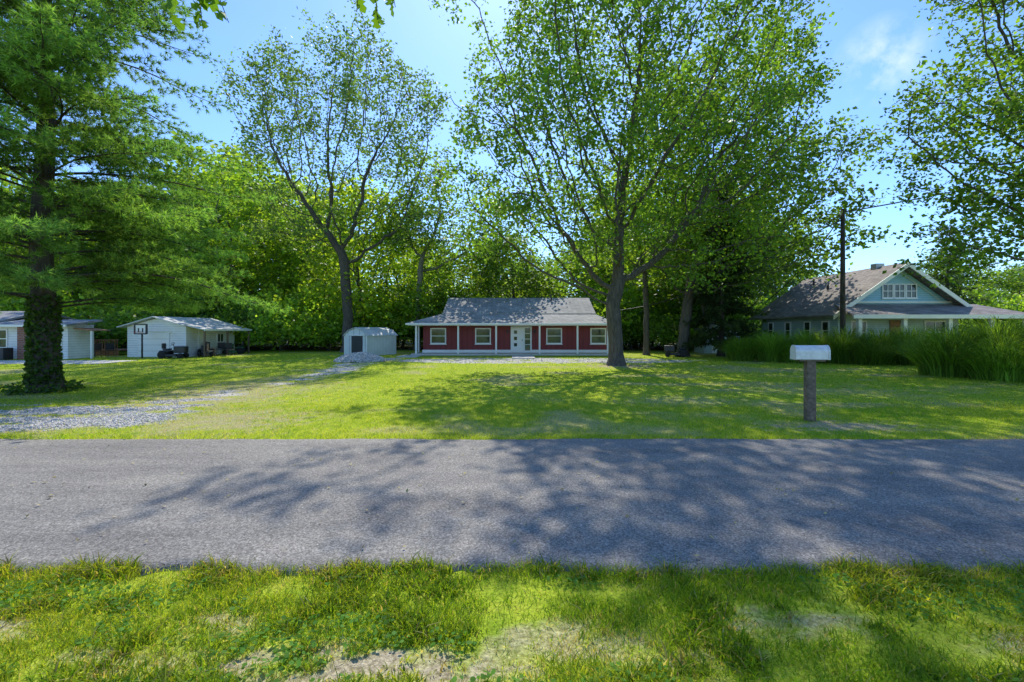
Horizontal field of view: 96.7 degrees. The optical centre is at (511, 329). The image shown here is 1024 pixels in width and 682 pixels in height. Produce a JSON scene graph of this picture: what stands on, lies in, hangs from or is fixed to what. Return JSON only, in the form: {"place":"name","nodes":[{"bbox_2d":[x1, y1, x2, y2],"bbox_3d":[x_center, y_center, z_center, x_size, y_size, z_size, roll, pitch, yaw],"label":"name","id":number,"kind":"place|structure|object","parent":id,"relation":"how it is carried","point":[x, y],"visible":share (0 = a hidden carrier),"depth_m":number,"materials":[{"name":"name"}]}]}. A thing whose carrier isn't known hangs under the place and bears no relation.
{"place":"outdoors","nodes":[
{"label":"outdoors","id":0,"kind":"place"},
{"bbox_2d":[0,360,137,363],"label":"concrete driveway","id":1,"kind":"structure","parent":0,"point":[63,361],"depth_m":26.39,"materials":[{"name":"grey concrete"}]},
{"bbox_2d":[0,396,226,431],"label":"gravel driveway","id":2,"kind":"structure","parent":0,"point":[54,419],"depth_m":9.95,"materials":[{"name":"grey gravel"}]},
{"bbox_2d":[408,325,606,325],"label":"porch ceiling","id":3,"kind":"structure","parent":0,"point":[507,325],"depth_m":32.70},
{"bbox_2d":[0,438,1023,577],"bbox_3d":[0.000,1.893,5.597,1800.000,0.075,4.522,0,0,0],"label":"road","id":4,"kind":"structure","parent":0,"point":[299,512],"depth_m":4.92,"materials":[{"name":"grey asphalt"}]},
{"bbox_2d":[1,438,1017,573],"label":"road edge chippings","id":5,"kind":"object","parent":4,"relation":"on","point":[720,568],"visible":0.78,"depth_m":3.61,"materials":[{"name":"gravel"}]},
{"bbox_2d":[14,438,1023,555],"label":"fallen leaves","id":6,"kind":"object","parent":4,"relation":"on","point":[627,515],"visible":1,"depth_m":5.21,"materials":[{"name":"plant"}]},
{"bbox_2d":[0,340,1023,681],"bbox_3d":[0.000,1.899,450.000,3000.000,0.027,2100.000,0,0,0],"label":"ground","id":7,"kind":"structure","parent":0,"point":[390,658],"depth_m":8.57,"materials":[{"name":"green plant"}]},
{"bbox_2d":[0,348,12,359],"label":"air conditioner","id":8,"kind":"object","parent":7,"relation":"on","point":[6,353],"visible":0.94,"depth_m":28.09,"materials":[{"name":"metal"}]},
{"bbox_2d":[17,327,30,358],"bbox_3d":[-30.750,0.800,28.745,0.700,2.200,0.290,0,0,0],"label":"brick section","id":9,"kind":"object","parent":7,"relation":"on","point":[21,333],"visible":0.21,"depth_m":28.60,"materials":[{"name":"red brick"}]},
{"bbox_2d":[0,294,85,395],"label":"ivy vine","id":10,"kind":"object","parent":7,"relation":"on","point":[29,359],"visible":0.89,"depth_m":13.62,"materials":[{"name":"green plant"}]},
{"bbox_2d":[0,325,93,358],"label":"front wing","id":11,"kind":"structure","parent":7,"relation":"on","point":[75,343],"depth_m":29.20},
{"bbox_2d":[0,330,5,346],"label":"window glass","id":12,"kind":"object","parent":11,"relation":"attached to","point":[2,335],"visible":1,"depth_m":28.88,"materials":[{"name":"glass"}]},
{"bbox_2d":[6,330,7,346],"bbox_3d":[-32.035,0.600,28.869,0.070,1.060,0.055,0,0,0],"label":"window frame","id":13,"kind":"object","parent":11,"relation":"attached to","point":[6,338],"visible":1,"depth_m":28.86,"materials":[{"name":"white wood"}]},
{"bbox_2d":[0,320,102,325],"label":"wing roof","id":14,"kind":"structure","parent":11,"relation":"on","point":[65,322],"depth_m":29.39,"materials":[{"name":"grey"}]},
{"bbox_2d":[0,325,66,326],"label":"gutter","id":15,"kind":"object","parent":14,"relation":"attached to","point":[19,325],"visible":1,"depth_m":28.32,"materials":[{"name":"white paint"}]},
{"bbox_2d":[90,331,92,358],"bbox_3d":[-27.060,1.000,29.290,0.080,1.800,0.080,0,0,0],"label":"post","id":16,"kind":"object","parent":7,"relation":"on","point":[91,344],"visible":1,"depth_m":29.25,"materials":[{"name":"white paint"}]},
{"bbox_2d":[73,328,109,330],"bbox_3d":[-27.575,0.005,29.900,1.150,0.210,1.400,0,0,0],"label":"side awning","id":17,"kind":"object","parent":16,"relation":"on","point":[93,329],"visible":1,"depth_m":29.69,"materials":[{"name":"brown wood"}]},
{"bbox_2d":[94,343,100,356],"bbox_3d":[-28.600,1.440,31.200,0.480,0.920,0.480,0,0,0],"label":"patio chair","id":18,"kind":"object","parent":7,"relation":"on","point":[97,346],"visible":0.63,"depth_m":31.40,"materials":[{"name":"metal"}]},
{"bbox_2d":[94,340,126,355],"bbox_3d":[-29.700,1.325,33.885,2.700,1.150,2.230,0,0,0],"label":"fence","id":19,"kind":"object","parent":7,"relation":"on","point":[109,353],"depth_m":32.84,"materials":[{"name":"brown wood"}]},
{"bbox_2d":[105,343,116,355],"bbox_3d":[-28.200,1.440,32.000,0.480,0.920,0.480,0,0,33],"label":"patio chair","id":20,"kind":"object","parent":7,"relation":"on","point":[109,347],"visible":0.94,"depth_m":32.04,"materials":[{"name":"metal"}]},
{"bbox_2d":[134,324,147,357],"bbox_3d":[-24.300,0.770,29.630,0.840,2.260,0.640,0,0,0],"label":"basketball hoop","id":21,"kind":"object","parent":7,"relation":"on","point":[141,329],"visible":0.95,"depth_m":29.78,"materials":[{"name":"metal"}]},
{"bbox_2d":[0,0,292,392],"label":"white pine tree","id":22,"kind":"object","parent":7,"relation":"on","point":[45,26],"visible":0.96,"depth_m":13.66,"materials":[{"name":"green plant"}]},
{"bbox_2d":[157,342,188,358],"bbox_3d":[-22.202,1.381,29.917,1.500,1.038,1.020,0,0,-10],"label":"riding lawn mower","id":23,"kind":"object","parent":7,"relation":"on","point":[165,352],"visible":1,"depth_m":29.70,"materials":[{"name":"metal"}]},
{"bbox_2d":[116,316,251,356],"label":"detached garage","id":24,"kind":"structure","parent":7,"relation":"on","point":[194,335],"depth_m":31.00,"materials":[{"name":"white"}]},
{"bbox_2d":[138,333,169,356],"bbox_3d":[-24.350,1.065,30.963,2.100,1.630,0.065,0,0,0],"label":"garage door","id":25,"kind":"structure","parent":24,"relation":"in","point":[152,342],"depth_m":30.93,"materials":[{"name":"white paint"}]},
{"bbox_2d":[198,329,206,355],"bbox_3d":[-22.165,0.940,32.600,0.050,1.880,0.800,0,0,0],"label":"side door","id":26,"kind":"structure","parent":24,"relation":"in","point":[200,332],"depth_m":32.35,"materials":[{"name":"white paint"}]},
{"bbox_2d":[218,334,222,341],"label":"window glass","id":27,"kind":"structure","parent":24,"relation":"in","point":[218,334],"depth_m":34.63,"materials":[{"name":"glass"}]},
{"bbox_2d":[197,342,214,356],"bbox_3d":[-21.450,1.381,31.913,1.020,1.038,1.500,0,0,-30],"label":"riding lawn mower","id":28,"kind":"object","parent":7,"relation":"on","point":[200,353],"visible":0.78,"depth_m":31.52,"materials":[{"name":"metal"}]},
{"bbox_2d":[207,343,215,356],"bbox_3d":[-20.600,1.440,31.200,0.480,0.920,0.480,0,0,-25],"label":"patio chair","id":29,"kind":"object","parent":7,"relation":"on","point":[210,350],"visible":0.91,"depth_m":31.26,"materials":[{"name":"brown wood"}]},
{"bbox_2d":[216,342,224,354],"bbox_3d":[-21.500,1.440,33.600,0.480,0.920,0.480,0,0,-23],"label":"patio chair","id":30,"kind":"object","parent":7,"relation":"on","point":[221,346],"visible":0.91,"depth_m":33.74,"materials":[{"name":"metal"}]},
{"bbox_2d":[225,343,232,355],"bbox_3d":[-20.200,1.440,32.600,0.480,0.920,0.480,0,0,33],"label":"patio chair","id":31,"kind":"object","parent":7,"relation":"on","point":[228,345],"visible":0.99,"depth_m":32.70,"materials":[{"name":"metal"}]},
{"bbox_2d":[222,340,245,353],"bbox_3d":[-21.494,1.381,35.166,1.500,1.038,1.020,0,0,-20],"label":"riding lawn mower","id":32,"kind":"object","parent":7,"relation":"on","point":[240,349],"visible":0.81,"depth_m":34.90,"materials":[{"name":"green paint"}]},
{"bbox_2d":[159,0,428,31],"bbox_3d":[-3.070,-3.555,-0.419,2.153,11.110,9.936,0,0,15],"label":"roadside oak tree","id":33,"kind":"object","parent":7,"relation":"on","point":[171,5],"visible":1,"depth_m":3.99,"materials":[{"name":"green plant"}]},
{"bbox_2d":[204,0,460,351],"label":"locust tree","id":34,"kind":"object","parent":7,"relation":"on","point":[344,260],"visible":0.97,"depth_m":37.25,"materials":[{"name":"green plant"}]},
{"bbox_2d":[333,352,386,362],"bbox_3d":[-8.998,1.637,27.000,3.119,0.626,2.668,0,0,0],"label":"gravel pile","id":35,"kind":"object","parent":7,"relation":"on","point":[361,357],"visible":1,"depth_m":26.25,"materials":[{"name":"gravel"}]},
{"bbox_2d":[343,327,397,354],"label":"garden shed","id":36,"kind":"structure","parent":7,"relation":"on","point":[378,340],"depth_m":33.28,"materials":[{"name":"white metal"}]},
{"bbox_2d":[346,336,351,353],"bbox_3d":[-11.950,1.160,33.361,0.560,1.360,0.047,0,0,32],"label":"door panel","id":37,"kind":"structure","parent":36,"relation":"in","point":[348,338],"depth_m":33.36,"materials":[{"name":"white metal"}]},
{"bbox_2d":[396,355,422,357],"bbox_3d":[-7.100,1.900,31.750,1.400,0.100,2.500,0,0,0],"label":"concrete pad","id":38,"kind":"object","parent":7,"relation":"on","point":[408,356],"visible":0.79,"depth_m":30.89,"materials":[{"name":"grey concrete"}]},
{"bbox_2d":[418,326,419,351],"bbox_3d":[-7.290,0.750,35.560,0.120,2.100,0.120,0,0,0],"label":"porch post","id":39,"kind":"object","parent":7,"relation":"on","point":[418,338],"visible":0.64,"depth_m":35.54,"materials":[{"name":"white paint"}]},
{"bbox_2d":[361,139,528,349],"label":"sycamore tree","id":40,"kind":"object","parent":7,"relation":"on","point":[439,199],"visible":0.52,"depth_m":41.72,"materials":[{"name":"green plant"}]},
{"bbox_2d":[203,357,691,395],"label":"gravel yard","id":41,"kind":"structure","parent":7,"relation":"on","point":[541,360],"depth_m":26.65,"materials":[{"name":"grey gravel"}]},
{"bbox_2d":[411,353,607,355],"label":"porch slab","id":42,"kind":"structure","parent":7,"relation":"on","point":[533,354],"depth_m":32.90,"materials":[{"name":"grey concrete"}]},
{"bbox_2d":[415,326,416,353],"bbox_3d":[-6.950,0.755,33.010,0.120,2.030,0.120,0,0,0],"label":"porch post","id":43,"kind":"object","parent":42,"relation":"on","point":[415,339],"visible":0.86,"depth_m":32.95,"materials":[{"name":"white wood"}]},
{"bbox_2d":[457,326,458,353],"bbox_3d":[-3.900,0.755,33.010,0.120,2.030,0.120,0,0,0],"label":"porch post","id":44,"kind":"object","parent":42,"relation":"on","point":[457,339],"visible":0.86,"depth_m":32.95,"materials":[{"name":"white wood"}]},
{"bbox_2d":[495,326,496,353],"bbox_3d":[-1.150,0.755,33.010,0.120,2.030,0.120,0,0,0],"label":"porch post","id":45,"kind":"object","parent":42,"relation":"on","point":[495,339],"visible":0.86,"depth_m":32.95,"materials":[{"name":"white wood"}]},
{"bbox_2d":[422,350,606,352],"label":"foundation trim","id":46,"kind":"structure","parent":42,"relation":"on","point":[510,351],"depth_m":34.52,"materials":[{"name":"white paint"}]},
{"bbox_2d":[0,131,1023,347],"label":"distant forest trees","id":47,"kind":"object","parent":7,"relation":"on","point":[274,261],"visible":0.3,"depth_m":43.55,"materials":[{"name":"green plant"}]},
{"bbox_2d":[0,270,1023,350],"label":"woodland undergrowth","id":48,"kind":"object","parent":7,"relation":"on","point":[322,325],"visible":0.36,"depth_m":40.41,"materials":[{"name":"green plant"}]},
{"bbox_2d":[423,326,606,349],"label":"walls","id":49,"kind":"structure","parent":7,"relation":"on","point":[467,337],"depth_m":34.60,"materials":[{"name":"red wood"}]},
{"bbox_2d":[432,329,444,342],"bbox_3d":[-5.600,0.510,34.588,1.020,1.040,0.016,0,0,0],"label":"window glass","id":50,"kind":"object","parent":49,"relation":"attached to","point":[438,335],"visible":1,"depth_m":34.58,"materials":[{"name":"glass"}]},
{"bbox_2d":[476,329,489,342],"bbox_3d":[-2.200,0.510,34.588,1.020,1.040,0.016,0,0,0],"label":"window glass","id":51,"kind":"object","parent":49,"relation":"attached to","point":[482,335],"visible":1,"depth_m":34.58,"materials":[{"name":"glass"}]},
{"bbox_2d":[511,326,531,349],"bbox_3d":[0.700,0.770,34.565,1.600,1.980,0.070,0,0,0],"label":"door frame","id":52,"kind":"object","parent":49,"relation":"attached to","point":[524,327],"visible":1,"depth_m":34.53,"materials":[{"name":"white wood"}]},
{"bbox_2d":[512,327,522,351],"bbox_3d":[0.425,0.800,34.505,0.850,1.900,0.050,0,0,0],"label":"door","id":53,"kind":"structure","parent":52,"relation":"in","point":[519,342],"depth_m":34.48,"materials":[{"name":"white paint"}]},
{"bbox_2d":[525,328,529,349],"bbox_3d":[1.180,0.750,34.515,0.400,1.700,0.030,0,0,0],"label":"sidelight","id":54,"kind":"object","parent":52,"relation":"attached to","point":[527,338],"visible":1,"depth_m":34.50,"materials":[{"name":"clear glass"}]},
{"bbox_2d":[547,329,560,342],"bbox_3d":[3.200,0.510,34.588,1.020,1.040,0.016,0,0,0],"label":"window glass","id":55,"kind":"object","parent":49,"relation":"attached to","point":[553,335],"visible":1,"depth_m":34.58,"materials":[{"name":"grey glass"}]},
{"bbox_2d":[592,329,604,342],"bbox_3d":[6.550,0.510,34.588,1.020,1.040,0.016,0,0,0],"label":"window glass","id":56,"kind":"object","parent":49,"relation":"attached to","point":[598,335],"visible":1,"depth_m":34.58,"materials":[{"name":"glass"}]},
{"bbox_2d":[512,355,534,358],"bbox_3d":[0.750,1.895,31.040,1.500,0.110,3.680,0,0,0],"label":"step","id":57,"kind":"object","parent":7,"relation":"on","point":[522,356],"visible":0.86,"depth_m":29.64,"materials":[{"name":"grey concrete"}]},
{"bbox_2d":[424,0,843,365],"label":"maple tree","id":58,"kind":"object","parent":7,"relation":"on","point":[575,71],"visible":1,"depth_m":22.67,"materials":[{"name":"green plant"}]},
{"bbox_2d":[573,147,728,354],"bbox_3d":[9.889,-5.751,34.058,11.071,15.517,10.017,0,0,0],"label":"hickory tree","id":59,"kind":"object","parent":7,"relation":"on","point":[646,349],"visible":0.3,"depth_m":33.30,"materials":[{"name":"green plant"}]},
{"bbox_2d":[664,342,686,356],"bbox_3d":[11.306,1.381,31.434,1.500,1.038,1.020,0,0,20],"label":"riding lawn mower","id":60,"kind":"object","parent":7,"relation":"on","point":[668,349],"visible":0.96,"depth_m":31.19,"materials":[{"name":"metal"}]},
{"bbox_2d":[694,324,739,352],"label":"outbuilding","id":61,"kind":"structure","parent":7,"relation":"on","point":[708,349],"depth_m":36.00,"materials":[{"name":"grey"}]},
{"bbox_2d":[669,193,774,358],"bbox_3d":[14.767,-3.712,31.487,6.660,11.778,6.600,0,0,-29],"label":"spruce tree","id":62,"kind":"object","parent":7,"relation":"on","point":[732,326],"visible":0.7,"depth_m":31.21,"materials":[{"name":"green plant"}]},
{"bbox_2d":[607,3,903,356],"bbox_3d":[16.058,-9.665,32.574,19.039,23.362,13.832,0,0,0],"label":"oak tree","id":63,"kind":"object","parent":7,"relation":"on","point":[686,314],"visible":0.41,"depth_m":29.99,"materials":[{"name":"green plant"}]},
{"bbox_2d":[623,182,994,335],"bbox_3d":[30.715,-6.868,33.419,42.969,17.536,20.166,0,0,27],"label":"utility pole","id":64,"kind":"object","parent":7,"relation":"on","point":[842,280],"visible":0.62,"depth_m":27.96,"materials":[{"name":"brown wood"}]},
{"bbox_2d":[790,345,830,421],"bbox_3d":[6.207,1.162,9.458,0.685,1.676,0.276,0,0,8],"label":"mailbox","id":65,"kind":"object","parent":7,"relation":"on","point":[809,355],"visible":0.93,"depth_m":9.37,"materials":[{"name":"brown wood"}]},
{"bbox_2d":[712,322,936,365],"bbox_3d":[17.837,0.770,25.812,12.652,2.261,5.412,0,0,26],"label":"ornamental grass hedge","id":66,"kind":"object","parent":7,"relation":"on","point":[858,349],"visible":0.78,"depth_m":25.04,"materials":[{"name":"green plant"}]},
{"bbox_2d":[761,313,957,341],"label":"walls","id":67,"kind":"structure","parent":7,"relation":"on","point":[877,324],"depth_m":31.14,"materials":[{"name":"blue"}]},
{"bbox_2d":[786,323,789,336],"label":"window glass","id":68,"kind":"object","parent":67,"relation":"attached to","point":[787,326],"visible":0.57,"depth_m":36.64,"materials":[{"name":"black glass"}]},
{"bbox_2d":[805,323,808,334],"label":"window glass","id":69,"kind":"object","parent":67,"relation":"attached to","point":[806,326],"visible":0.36,"depth_m":34.28,"materials":[{"name":"black glass"}]},
{"bbox_2d":[823,322,827,336],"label":"window glass","id":70,"kind":"object","parent":67,"relation":"attached to","point":[825,325],"visible":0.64,"depth_m":32.20,"materials":[{"name":"black glass"}]},
{"bbox_2d":[749,263,904,319],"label":"roof","id":71,"kind":"structure","parent":67,"relation":"on","point":[804,299],"depth_m":34.33,"materials":[{"name":"grey"}]},
{"bbox_2d":[833,263,908,319],"bbox_3d":[23.800,-2.550,30.155,5.000,3.820,0.070,0,0,0],"label":"rake board","id":72,"kind":"object","parent":71,"relation":"attached to","point":[869,291],"visible":0.86,"depth_m":30.12,"materials":[{"name":"white wood"}]},
{"bbox_2d":[853,322,864,338],"bbox_3d":[23.600,0.200,30.988,0.900,1.400,0.016,0,0,0],"label":"window glass","id":73,"kind":"object","parent":67,"relation":"attached to","point":[863,326],"visible":0.36,"depth_m":30.98,"materials":[{"name":"grey glass"}]},
{"bbox_2d":[889,320,900,335],"bbox_3d":[26.200,0.450,30.960,1.000,2.100,0.060,0,0,0],"label":"door","id":74,"kind":"structure","parent":67,"relation":"attached to","point":[895,323],"depth_m":30.93,"materials":[{"name":"brown wood"}]},
{"bbox_2d":[857,271,950,303],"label":"gable front","id":75,"kind":"structure","parent":67,"relation":"on","point":[899,278],"depth_m":30.99,"materials":[{"name":"blue wood"}]},
{"bbox_2d":[858,301,951,302],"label":"belt trim","id":76,"kind":"structure","parent":75,"relation":"attached to","point":[905,302],"depth_m":30.90,"materials":[{"name":"white wood"}]},
{"bbox_2d":[900,272,945,303],"bbox_3d":[28.150,-2.640,30.955,3.700,2.720,0.050,0,0,0],"label":"rake board","id":77,"kind":"object","parent":75,"relation":"attached to","point":[924,289],"visible":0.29,"depth_m":30.93,"materials":[{"name":"white wood"}]},
{"bbox_2d":[904,267,963,305],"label":"roof","id":78,"kind":"structure","parent":67,"relation":"on","point":[939,292],"depth_m":30.75,"materials":[{"name":"brown"}]},
{"bbox_2d":[871,263,883,269],"bbox_3d":[26.300,-4.500,32.750,0.600,0.400,0.500,0,0,0],"label":"chimney","id":79,"kind":"object","parent":78,"relation":"on","point":[875,266],"visible":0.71,"depth_m":32.50,"materials":[{"name":"white metal"}]},
{"bbox_2d":[909,263,984,319],"bbox_3d":[28.800,-2.550,30.155,5.000,3.820,0.070,0,0,0],"label":"rake board","id":80,"kind":"object","parent":78,"relation":"attached to","point":[947,291],"visible":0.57,"depth_m":30.12,"materials":[{"name":"white wood"}]},
{"bbox_2d":[924,320,945,321],"bbox_3d":[28.800,-0.550,30.968,1.500,0.100,0.057,0,0,0],"label":"window frame","id":81,"kind":"object","parent":67,"relation":"attached to","point":[934,320],"visible":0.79,"depth_m":30.94,"materials":[{"name":"white wood"}]},
{"bbox_2d":[926,322,944,334],"bbox_3d":[28.800,0.200,30.988,1.300,1.400,0.016,0,0,0],"label":"window glass","id":82,"kind":"object","parent":67,"relation":"attached to","point":[933,324],"visible":0.36,"depth_m":30.98,"materials":[{"name":"grey glass"}]},
{"bbox_2d":[835,304,1023,316],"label":"porch roof","id":83,"kind":"structure","parent":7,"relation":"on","point":[906,309],"depth_m":29.06,"materials":[{"name":"grey"}]},
{"bbox_2d":[853,315,1023,317],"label":"porch fascia","id":84,"kind":"structure","parent":83,"relation":"attached to","point":[925,316],"depth_m":27.82,"materials":[{"name":"white wood"}]},
{"bbox_2d":[854,0,1023,288],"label":"overhanging oak tree","id":85,"kind":"object","parent":7,"relation":"on","point":[1005,120],"visible":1,"depth_m":16.70,"materials":[{"name":"green plant"}]},
{"bbox_2d":[873,315,1023,381],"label":"ornamental grass hedge","id":86,"kind":"object","parent":7,"relation":"on","point":[988,353],"visible":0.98,"depth_m":17.58,"materials":[{"name":"green plant"}]},
{"bbox_2d":[919,224,987,327],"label":"spruce tree","id":87,"kind":"object","parent":7,"relation":"on","point":[946,283],"visible":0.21,"depth_m":45.49,"materials":[{"name":"green plant"}]},
{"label":"walls","id":88,"kind":"object","parent":7,"relation":"on","visible":0},
{"bbox_2d":[0,311,25,321],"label":"roof front","id":89,"kind":"structure","parent":88,"relation":"on","point":[8,315],"depth_m":31.16,"materials":[{"name":"grey"}]},
{"bbox_2d":[10,316,95,325],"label":"roof back","id":90,"kind":"structure","parent":88,"relation":"on","point":[65,318],"depth_m":34.43,"materials":[{"name":"grey"}]},
{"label":"porch floor","id":91,"kind":"structure","parent":7,"relation":"on","visible":0},
{"bbox_2d":[856,318,861,334],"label":"porch column","id":92,"kind":"structure","parent":91,"relation":"on","point":[858,322],"depth_m":28.21,"materials":[{"name":"white wood"}]},
{"bbox_2d":[901,318,907,331],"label":"porch column","id":93,"kind":"structure","parent":91,"relation":"on","point":[905,320],"depth_m":28.20,"materials":[{"name":"white wood"}]},
{"bbox_2d":[946,318,952,333],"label":"porch column","id":94,"kind":"structure","parent":91,"relation":"on","point":[949,321],"depth_m":28.20,"materials":[{"name":"white wood"}]},
{"bbox_2d":[987,318,994,327],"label":"porch column","id":95,"kind":"structure","parent":91,"relation":"on","point":[991,322],"depth_m":28.20,"materials":[{"name":"white wood"}]},
{"bbox_2d":[0,0,1023,299],"label":"sky","id":96,"kind":"structure","parent":0,"point":[878,43],"materials":[{"name":"blue"}]},
{"bbox_3d":[0.550,-1.850,39.650,11.700,1.540,3.300,0,0,0],"label":"back of the upper roof","id":97,"kind":"object","parent":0,"visible":0},
{"bbox_2d":[442,298,595,313],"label":"roof front","id":98,"kind":"structure","parent":97,"relation":"attached to","point":[518,306],"depth_m":36.10,"materials":[{"name":"grey"}]},
{"bbox_3d":[25.550,-2.135,30.949,0.760,0.070,0.057,0,0,0],"label":"window frame","id":99,"kind":"object","parent":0,"visible":0},
{"bbox_2d":[883,285,891,296],"bbox_3d":[25.550,-2.600,30.968,0.620,0.860,0.016,0,0,0],"label":"window glass","id":100,"kind":"object","parent":99,"relation":"on","point":[885,290],"visible":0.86,"depth_m":30.96,"materials":[{"name":"glass"}]},
{"bbox_3d":[26.350,-2.135,30.949,0.760,0.070,0.057,0,0,0],"label":"window frame","id":101,"kind":"object","parent":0,"visible":0},
{"bbox_2d":[895,285,903,296],"bbox_3d":[26.350,-2.600,30.968,0.620,0.860,0.016,0,0,0],"label":"window glass","id":102,"kind":"object","parent":101,"relation":"on","point":[897,290],"visible":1,"depth_m":30.96,"materials":[{"name":"grey glass"}]},
{"bbox_3d":[27.150,-2.135,30.949,0.760,0.070,0.057,0,0,0],"label":"window frame","id":103,"kind":"object","parent":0,"visible":0},
{"bbox_2d":[907,285,915,296],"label":"window glass","id":104,"kind":"object","parent":103,"relation":"on","point":[909,290],"visible":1,"depth_m":30.96,"materials":[{"name":"grey glass"}]},
{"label":"back of the lower roof","id":105,"kind":"object","parent":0,"visible":0},
{"bbox_3d":[-6.350,-0.795,38.000,2.500,0.910,10.800,0,0,0],"label":"lower roof","id":106,"kind":"object","parent":105,"relation":"attached to","visible":0},
{"bbox_2d":[408,314,606,322],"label":"roof front","id":107,"kind":"structure","parent":106,"relation":"attached to","point":[517,318],"depth_m":33.65,"materials":[{"name":"grey"}]},
{"bbox_2d":[405,323,606,324],"bbox_3d":[-0.050,-0.375,32.550,15.140,0.130,0.100,0,0,0],"label":"gutter","id":108,"kind":"object","parent":107,"relation":"attached to","point":[505,323],"visible":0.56,"depth_m":32.50,"materials":[{"name":"white paint"}]}
]}

